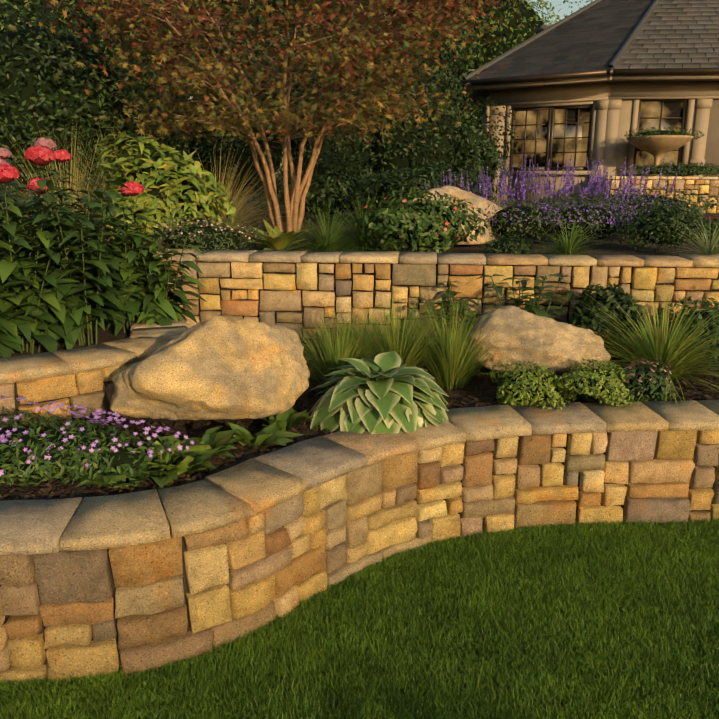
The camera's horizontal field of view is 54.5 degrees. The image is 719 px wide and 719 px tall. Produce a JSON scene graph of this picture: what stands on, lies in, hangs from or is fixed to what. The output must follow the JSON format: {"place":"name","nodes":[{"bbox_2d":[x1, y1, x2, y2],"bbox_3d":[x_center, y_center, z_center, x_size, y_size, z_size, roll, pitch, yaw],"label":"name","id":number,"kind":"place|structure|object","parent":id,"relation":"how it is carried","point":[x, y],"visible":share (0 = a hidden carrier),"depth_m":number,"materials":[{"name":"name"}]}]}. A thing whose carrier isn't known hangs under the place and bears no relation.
{"place":"outdoors","nodes":[
{"label":"outdoors","id":0,"kind":"place"},
{"bbox_2d":[0,275,131,357],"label":"bed mulch","id":1,"kind":"object","parent":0,"point":[107,335],"visible":0.06,"depth_m":4.08,"materials":[{"name":"brown soil"}]},
{"bbox_2d":[0,646,252,718],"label":"lawn grass","id":2,"kind":"structure","parent":0,"point":[79,701],"depth_m":2.31,"materials":[{"name":"green plant"}]},
{"bbox_2d":[203,627,261,657],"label":"lawn grass","id":3,"kind":"structure","parent":0,"point":[239,643],"depth_m":2.54,"materials":[{"name":"green plant"}]},
{"bbox_2d":[2,0,560,155],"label":"maple tree leaves","id":4,"kind":"object","parent":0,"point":[180,84],"visible":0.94,"depth_m":6.71,"materials":[{"name":"orange plant"}]},
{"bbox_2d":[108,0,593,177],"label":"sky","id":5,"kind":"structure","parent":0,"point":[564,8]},
{"bbox_2d":[0,339,718,500],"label":"garden soil","id":6,"kind":"structure","parent":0,"point":[219,462],"depth_m":3.37,"materials":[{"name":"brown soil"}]},
{"bbox_2d":[0,375,107,422],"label":"joint","id":7,"kind":"object","parent":6,"relation":"on","point":[17,404],"depth_m":3.28,"materials":[{"name":"brown"}]},
{"bbox_2d":[0,360,141,425],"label":"stone wall","id":8,"kind":"structure","parent":7,"relation":"attached to","point":[83,393],"depth_m":3.35,"materials":[{"name":"beige stone"}]},
{"bbox_2d":[0,303,187,383],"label":"wall caps","id":9,"kind":"object","parent":7,"relation":"on","point":[143,341],"depth_m":3.48,"materials":[{"name":"stone"}]},
{"bbox_2d":[110,314,309,419],"bbox_3d":[-0.681,0.018,3.305,0.651,0.491,0.863,10,18,35],"label":"boulder","id":10,"kind":"object","parent":6,"relation":"on","point":[225,366],"visible":1,"depth_m":3.15,"materials":[{"name":"beige stone"}]},
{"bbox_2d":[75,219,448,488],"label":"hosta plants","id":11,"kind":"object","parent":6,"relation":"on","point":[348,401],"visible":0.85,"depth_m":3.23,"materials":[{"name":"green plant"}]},
{"bbox_2d":[0,117,718,463],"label":"grasses","id":12,"kind":"object","parent":6,"relation":"on","point":[451,366],"visible":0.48,"depth_m":4.11,"materials":[{"name":"green plant"}]},
{"bbox_2d":[164,258,718,340],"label":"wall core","id":13,"kind":"object","parent":6,"relation":"on","point":[408,286],"depth_m":4.98,"materials":[{"name":"brown stone"}]},
{"bbox_2d":[133,238,718,341],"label":"stone wall","id":14,"kind":"structure","parent":13,"relation":"attached to","point":[287,296],"depth_m":4.93,"materials":[{"name":"beige stone"}]},
{"bbox_2d":[147,233,718,267],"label":"wall caps","id":15,"kind":"object","parent":13,"relation":"on","point":[687,260],"depth_m":4.89,"materials":[{"name":"stone"}]},
{"bbox_2d":[464,305,610,376],"bbox_3d":[1.033,-0.130,4.055,0.811,0.364,0.531,8,17,27],"label":"boulder","id":16,"kind":"object","parent":6,"relation":"on","point":[559,348],"visible":0.69,"depth_m":3.90,"materials":[{"name":"beige stone"}]},
{"bbox_2d":[0,183,718,257],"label":"garden soil","id":17,"kind":"structure","parent":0,"point":[623,248],"depth_m":6.46,"materials":[{"name":"brown soil"}]},
{"bbox_2d":[0,0,718,477],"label":"shrub","id":18,"kind":"object","parent":17,"relation":"on","point":[28,92],"visible":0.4,"depth_m":8.38,"materials":[{"name":"green plant"}]},
{"bbox_2d":[0,0,718,487],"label":"plants","id":19,"kind":"object","parent":17,"relation":"on","point":[122,304],"depth_m":4.42,"materials":[{"name":"green plant"}]},
{"bbox_2d":[402,186,501,244],"bbox_3d":[0.823,-1.298,6.281,0.691,0.517,1.042,12,19,38],"label":"boulder","id":20,"kind":"object","parent":17,"relation":"on","point":[477,201],"visible":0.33,"depth_m":6.09,"materials":[{"name":"beige stone"}]},
{"bbox_2d":[606,179,718,209],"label":"wall mortar","id":21,"kind":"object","parent":17,"relation":"on","point":[671,184],"depth_m":11.62,"materials":[{"name":"brown concrete"}]},
{"bbox_2d":[595,179,718,212],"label":"planter wall stones","id":22,"kind":"object","parent":21,"relation":"attached to","point":[711,188],"visible":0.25,"depth_m":11.59,"materials":[{"name":"beige stone"}]},
{"bbox_2d":[596,176,718,179],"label":"house planter wall caps","id":23,"kind":"object","parent":21,"relation":"on","point":[694,178],"visible":0.58,"depth_m":11.55,"materials":[{"name":"beige stone"}]},
{"bbox_2d":[626,135,693,176],"bbox_3d":[5.025,-3.418,11.781,1.050,0.645,1.050,0,15,-1],"label":"urn","id":24,"kind":"object","parent":21,"relation":"on","point":[657,147],"visible":0.77,"depth_m":11.45,"materials":[{"name":"beige stone"}]},
{"bbox_2d":[0,178,718,718],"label":"lawn ground","id":25,"kind":"structure","parent":0,"point":[408,652],"depth_m":2.43,"materials":[{"name":"green plant"}]},
{"bbox_2d":[0,678,12,703],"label":"lawn grass","id":26,"kind":"structure","parent":25,"relation":"on","point":[3,685],"depth_m":2.35,"materials":[{"name":"green plant"}]},
{"bbox_2d":[0,0,592,208],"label":"tree foliage","id":27,"kind":"object","parent":25,"relation":"on","point":[462,118],"visible":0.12,"depth_m":11.41,"materials":[{"name":"green plant"}]},
{"bbox_2d":[0,430,718,684],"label":"stone wall","id":28,"kind":"structure","parent":25,"relation":"on","point":[322,538],"depth_m":2.80,"materials":[{"name":"beige stone"}]},
{"bbox_2d":[0,433,718,667],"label":"joint","id":29,"kind":"object","parent":25,"relation":"on","point":[185,585],"depth_m":2.46,"materials":[{"name":"brown"}]},
{"bbox_2d":[0,400,718,555],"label":"wall caps","id":30,"kind":"object","parent":29,"relation":"on","point":[249,488],"depth_m":2.70,"materials":[{"name":"stone"}]},
{"bbox_2d":[248,538,481,657],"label":"lawn grass","id":31,"kind":"structure","parent":0,"point":[421,566],"depth_m":2.72,"materials":[{"name":"green plant"}]},
{"bbox_2d":[237,645,495,718],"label":"lawn grass","id":32,"kind":"structure","parent":0,"point":[388,676],"depth_m":2.34,"materials":[{"name":"green plant"}]},
{"bbox_2d":[449,520,617,541],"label":"lawn grass","id":33,"kind":"structure","parent":0,"point":[559,531],"depth_m":3.35,"materials":[{"name":"green plant"}]},
{"bbox_2d":[446,534,698,655],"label":"lawn grass","id":34,"kind":"structure","parent":0,"point":[591,576],"depth_m":2.83,"materials":[{"name":"green plant"}]},
{"bbox_2d":[472,645,718,718],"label":"lawn grass","id":35,"kind":"structure","parent":0,"point":[541,680],"depth_m":2.35,"materials":[{"name":"green plant"}]},
{"bbox_2d":[478,81,718,207],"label":"house walls","id":36,"kind":"structure","parent":0,"point":[615,109],"depth_m":12.33,"materials":[{"name":"beige paint"}]},
{"bbox_2d":[463,0,718,79],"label":"house roof","id":37,"kind":"structure","parent":36,"relation":"on","point":[611,34],"depth_m":12.70,"materials":[{"name":"grey"}]},
{"bbox_2d":[536,25,551,33],"bbox_3d":[4.400,-6.644,16.199,0.580,1.950,0.580,0,15,-1],"label":"house chimney","id":38,"kind":"object","parent":37,"relation":"attached to","point":[541,28],"visible":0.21,"depth_m":15.78,"materials":[{"name":"stone"}]},
{"bbox_2d":[455,67,718,99],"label":"roof fascia","id":39,"kind":"structure","parent":37,"relation":"attached to","point":[635,71],"depth_m":11.71,"materials":[{"name":"white paint"}]},
{"bbox_2d":[459,74,718,102],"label":"soffit","id":40,"kind":"structure","parent":37,"relation":"attached to","point":[481,90],"depth_m":12.02,"materials":[{"name":"white paint"}]},
{"bbox_2d":[509,99,688,170],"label":"window frames","id":41,"kind":"structure","parent":36,"relation":"in","point":[549,152],"depth_m":12.80,"materials":[{"name":"brown wood"}]},
{"bbox_2d":[513,101,683,166],"bbox_3d":[4.254,-4.062,12.697,2.998,1.220,0.334,6,16,20],"label":"window glass","id":42,"kind":"object","parent":41,"relation":"in","point":[670,109],"depth_m":12.76,"materials":[{"name":"clear glass"}]},
{"bbox_2d":[604,517,718,541],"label":"lawn grass","id":43,"kind":"structure","parent":0,"point":[693,529],"depth_m":3.38,"materials":[{"name":"green plant"}]},
{"bbox_2d":[613,535,718,652],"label":"lawn grass","id":44,"kind":"structure","parent":0,"point":[670,568],"depth_m":2.98,"materials":[{"name":"green plant"}]},
{"bbox_2d":[692,646,718,681],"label":"lawn grass","id":45,"kind":"structure","parent":0,"point":[714,659],"depth_m":2.48,"materials":[{"name":"green plant"}]}
]}

